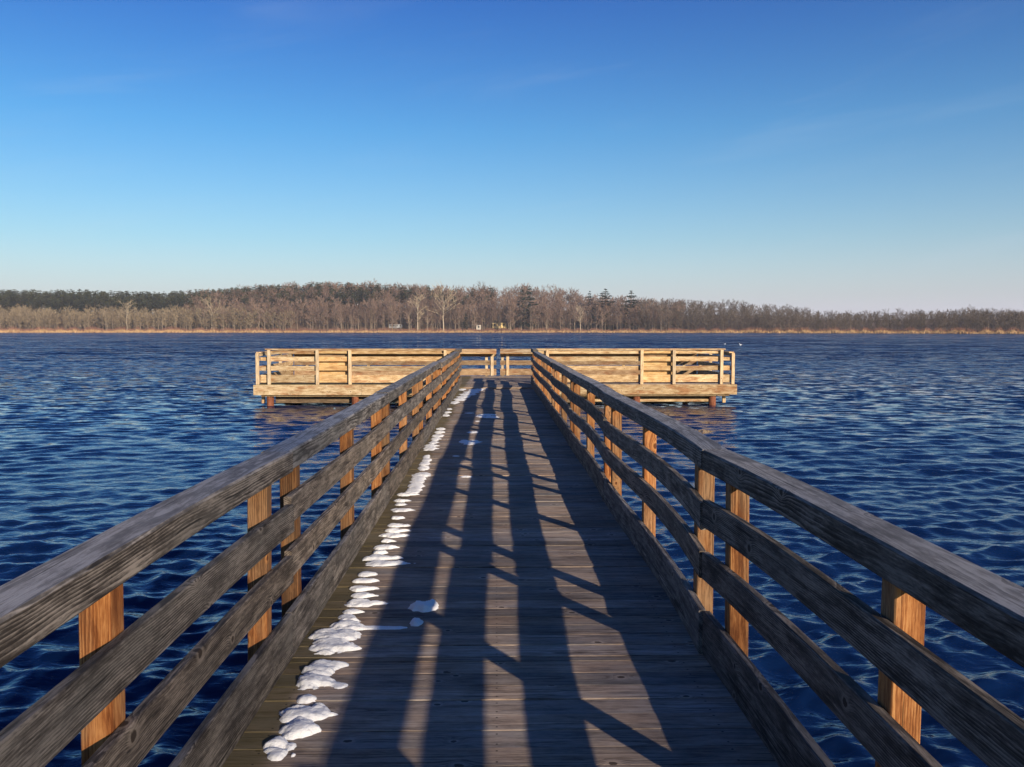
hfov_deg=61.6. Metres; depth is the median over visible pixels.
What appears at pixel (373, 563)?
snow lump
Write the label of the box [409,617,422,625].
snow lump
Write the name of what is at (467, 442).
snow drift
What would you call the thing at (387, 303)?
leafless tree
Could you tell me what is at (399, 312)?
leafless tree
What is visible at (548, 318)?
leafless tree
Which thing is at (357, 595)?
snow lump
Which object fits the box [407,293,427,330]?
leafless tree
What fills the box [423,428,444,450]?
snow drift
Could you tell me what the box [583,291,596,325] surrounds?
pine tree
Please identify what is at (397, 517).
snow lump
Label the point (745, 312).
grey brown wood
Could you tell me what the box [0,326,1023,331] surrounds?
red brown brush
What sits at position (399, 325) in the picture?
cottage
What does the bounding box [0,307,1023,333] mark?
shore ground
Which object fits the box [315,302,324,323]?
leafless tree
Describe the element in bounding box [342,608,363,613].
snow lump
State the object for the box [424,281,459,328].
leafless tree
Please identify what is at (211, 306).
leafless tree
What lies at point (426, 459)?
snow drift
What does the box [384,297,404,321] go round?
leafless tree
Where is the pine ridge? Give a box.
[0,282,497,324]
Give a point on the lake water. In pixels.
(920, 435)
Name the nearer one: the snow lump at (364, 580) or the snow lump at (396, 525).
the snow lump at (364, 580)
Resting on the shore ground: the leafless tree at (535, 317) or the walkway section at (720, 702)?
the leafless tree at (535, 317)
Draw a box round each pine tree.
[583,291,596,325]
[587,289,622,328]
[616,291,645,328]
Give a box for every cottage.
[389,323,402,327]
[476,323,481,329]
[492,321,506,327]
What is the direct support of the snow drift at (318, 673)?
on the walkway section at (720, 702)
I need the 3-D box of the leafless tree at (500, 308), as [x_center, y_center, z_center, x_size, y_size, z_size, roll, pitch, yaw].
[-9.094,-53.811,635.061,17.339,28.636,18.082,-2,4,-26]
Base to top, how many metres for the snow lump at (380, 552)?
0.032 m
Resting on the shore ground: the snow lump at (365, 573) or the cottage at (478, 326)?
the cottage at (478, 326)
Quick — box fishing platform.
[253,348,736,405]
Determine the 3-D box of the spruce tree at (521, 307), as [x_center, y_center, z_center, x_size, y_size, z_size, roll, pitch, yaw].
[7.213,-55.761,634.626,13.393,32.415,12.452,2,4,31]
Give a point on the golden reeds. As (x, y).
(954, 331)
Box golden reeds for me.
[0,329,1023,333]
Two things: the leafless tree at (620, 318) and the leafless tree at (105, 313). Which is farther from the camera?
the leafless tree at (105, 313)
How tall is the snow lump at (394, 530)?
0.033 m
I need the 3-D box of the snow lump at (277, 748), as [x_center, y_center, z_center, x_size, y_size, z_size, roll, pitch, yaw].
[-0.914,1.435,3.381,0.153,0.034,0.204,0,4,-1]
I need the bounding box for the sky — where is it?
[0,0,1023,319]
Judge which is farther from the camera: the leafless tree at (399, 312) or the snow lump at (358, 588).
the leafless tree at (399, 312)
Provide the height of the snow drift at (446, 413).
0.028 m
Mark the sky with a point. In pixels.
(855, 156)
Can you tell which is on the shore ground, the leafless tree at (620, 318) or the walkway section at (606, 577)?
the leafless tree at (620, 318)
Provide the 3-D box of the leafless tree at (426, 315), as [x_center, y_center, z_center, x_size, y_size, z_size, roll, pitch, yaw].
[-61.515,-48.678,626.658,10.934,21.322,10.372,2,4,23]
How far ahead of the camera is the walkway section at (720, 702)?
3.23 m
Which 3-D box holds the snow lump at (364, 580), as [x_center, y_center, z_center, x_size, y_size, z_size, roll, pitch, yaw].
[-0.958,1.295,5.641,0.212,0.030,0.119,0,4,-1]
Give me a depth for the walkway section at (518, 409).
17.76 m
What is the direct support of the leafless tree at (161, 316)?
on the shore ground
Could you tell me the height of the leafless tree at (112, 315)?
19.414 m
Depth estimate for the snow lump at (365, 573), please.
5.77 m
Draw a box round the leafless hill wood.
[182,280,685,329]
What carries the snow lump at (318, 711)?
on the walkway section at (720, 702)
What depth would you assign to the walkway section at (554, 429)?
13.91 m
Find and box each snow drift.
[296,659,348,689]
[308,614,406,654]
[405,472,430,492]
[418,455,431,470]
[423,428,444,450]
[443,408,451,416]
[450,388,483,403]
[459,440,480,444]
[476,414,497,417]
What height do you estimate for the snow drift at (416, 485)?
0.031 m
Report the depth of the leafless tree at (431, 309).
633.48 m
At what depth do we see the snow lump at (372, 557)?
6.18 m
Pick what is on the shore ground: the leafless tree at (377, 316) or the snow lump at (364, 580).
the leafless tree at (377, 316)
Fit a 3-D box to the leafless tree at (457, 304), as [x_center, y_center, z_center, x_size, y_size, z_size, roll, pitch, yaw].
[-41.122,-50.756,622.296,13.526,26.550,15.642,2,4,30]
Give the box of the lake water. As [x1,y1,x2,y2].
[0,333,1023,766]
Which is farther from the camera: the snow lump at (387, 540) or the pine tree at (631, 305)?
the pine tree at (631, 305)
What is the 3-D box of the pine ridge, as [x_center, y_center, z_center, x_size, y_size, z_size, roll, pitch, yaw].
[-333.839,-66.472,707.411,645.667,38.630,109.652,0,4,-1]
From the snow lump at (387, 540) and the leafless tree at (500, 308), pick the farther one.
the leafless tree at (500, 308)
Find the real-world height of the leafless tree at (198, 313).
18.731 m
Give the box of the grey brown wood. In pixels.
[632,297,1023,330]
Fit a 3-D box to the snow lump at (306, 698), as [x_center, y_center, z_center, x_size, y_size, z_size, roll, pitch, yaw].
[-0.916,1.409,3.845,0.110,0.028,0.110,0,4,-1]
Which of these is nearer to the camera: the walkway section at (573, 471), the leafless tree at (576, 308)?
the walkway section at (573, 471)
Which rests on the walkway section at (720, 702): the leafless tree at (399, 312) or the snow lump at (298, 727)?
the snow lump at (298, 727)
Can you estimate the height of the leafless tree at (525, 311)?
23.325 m
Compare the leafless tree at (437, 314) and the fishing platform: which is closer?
the fishing platform
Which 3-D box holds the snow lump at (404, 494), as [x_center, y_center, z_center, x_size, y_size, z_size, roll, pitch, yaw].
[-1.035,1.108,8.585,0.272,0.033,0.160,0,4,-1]
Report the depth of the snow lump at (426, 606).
5.06 m
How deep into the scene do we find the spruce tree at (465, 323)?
626.46 m
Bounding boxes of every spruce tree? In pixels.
[460,314,470,328]
[516,286,542,329]
[516,287,526,325]
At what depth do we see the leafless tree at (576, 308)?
613.51 m
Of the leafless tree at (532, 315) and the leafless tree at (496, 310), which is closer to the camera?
the leafless tree at (532, 315)
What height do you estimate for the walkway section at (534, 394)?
3.246 m
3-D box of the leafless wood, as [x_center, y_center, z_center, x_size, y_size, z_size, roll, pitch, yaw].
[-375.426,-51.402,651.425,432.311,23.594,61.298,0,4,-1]
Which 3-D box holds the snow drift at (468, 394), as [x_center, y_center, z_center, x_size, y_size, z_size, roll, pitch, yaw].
[-1.182,0.225,22.598,0.952,0.034,7.197,0,4,8]
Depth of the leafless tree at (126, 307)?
630.49 m
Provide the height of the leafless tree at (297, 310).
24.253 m
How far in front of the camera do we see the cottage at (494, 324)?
640.79 m
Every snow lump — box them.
[263,736,296,760]
[278,716,321,739]
[279,702,337,723]
[296,694,316,703]
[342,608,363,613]
[344,598,388,606]
[349,585,378,591]
[351,592,378,598]
[352,578,378,582]
[358,571,377,576]
[362,554,402,560]
[365,560,410,566]
[373,544,399,549]
[373,550,387,553]
[379,533,409,537]
[381,539,395,542]
[385,528,409,532]
[387,523,410,527]
[391,508,413,511]
[391,516,404,519]
[394,499,410,501]
[397,493,419,495]
[408,599,438,612]
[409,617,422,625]
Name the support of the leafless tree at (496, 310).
on the shore ground
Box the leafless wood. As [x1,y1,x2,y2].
[0,303,295,329]
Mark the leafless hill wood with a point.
(544, 298)
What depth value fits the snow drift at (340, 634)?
4.59 m
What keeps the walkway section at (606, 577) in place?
in the lake water
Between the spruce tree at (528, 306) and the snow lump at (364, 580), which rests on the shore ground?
the spruce tree at (528, 306)
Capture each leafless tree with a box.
[100,307,110,324]
[104,306,117,325]
[117,300,135,328]
[155,308,165,328]
[194,307,204,322]
[197,297,220,319]
[290,301,302,318]
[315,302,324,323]
[364,299,380,319]
[369,306,380,329]
[382,297,399,328]
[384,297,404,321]
[396,304,405,320]
[398,304,415,329]
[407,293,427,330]
[423,305,431,329]
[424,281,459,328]
[425,299,438,328]
[431,307,441,323]
[445,300,461,319]
[454,305,462,328]
[485,297,500,328]
[491,295,507,327]
[519,301,529,324]
[525,305,538,330]
[529,306,539,329]
[543,310,553,328]
[559,302,567,327]
[575,305,584,321]
[616,308,624,329]
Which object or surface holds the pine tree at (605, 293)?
on the shore ground
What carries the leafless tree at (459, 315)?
on the shore ground
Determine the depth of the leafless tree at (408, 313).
621.74 m
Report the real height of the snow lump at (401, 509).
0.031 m
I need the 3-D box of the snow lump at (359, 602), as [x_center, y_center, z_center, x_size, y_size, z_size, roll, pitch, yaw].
[-0.881,1.323,5.180,0.298,0.033,0.170,0,4,-1]
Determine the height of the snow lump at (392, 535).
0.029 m
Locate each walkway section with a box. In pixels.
[0,450,1023,766]
[261,392,726,657]
[375,372,615,501]
[415,361,578,446]
[438,356,556,417]
[447,351,545,400]
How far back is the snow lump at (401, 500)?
8.25 m
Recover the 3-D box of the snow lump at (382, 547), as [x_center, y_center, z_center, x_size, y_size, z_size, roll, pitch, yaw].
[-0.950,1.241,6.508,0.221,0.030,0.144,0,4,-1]
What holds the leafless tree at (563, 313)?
on the shore ground
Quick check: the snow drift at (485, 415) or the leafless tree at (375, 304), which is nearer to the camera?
the snow drift at (485, 415)
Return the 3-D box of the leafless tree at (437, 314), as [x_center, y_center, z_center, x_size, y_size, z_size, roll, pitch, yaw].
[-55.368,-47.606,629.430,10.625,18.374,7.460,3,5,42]
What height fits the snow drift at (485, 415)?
0.022 m

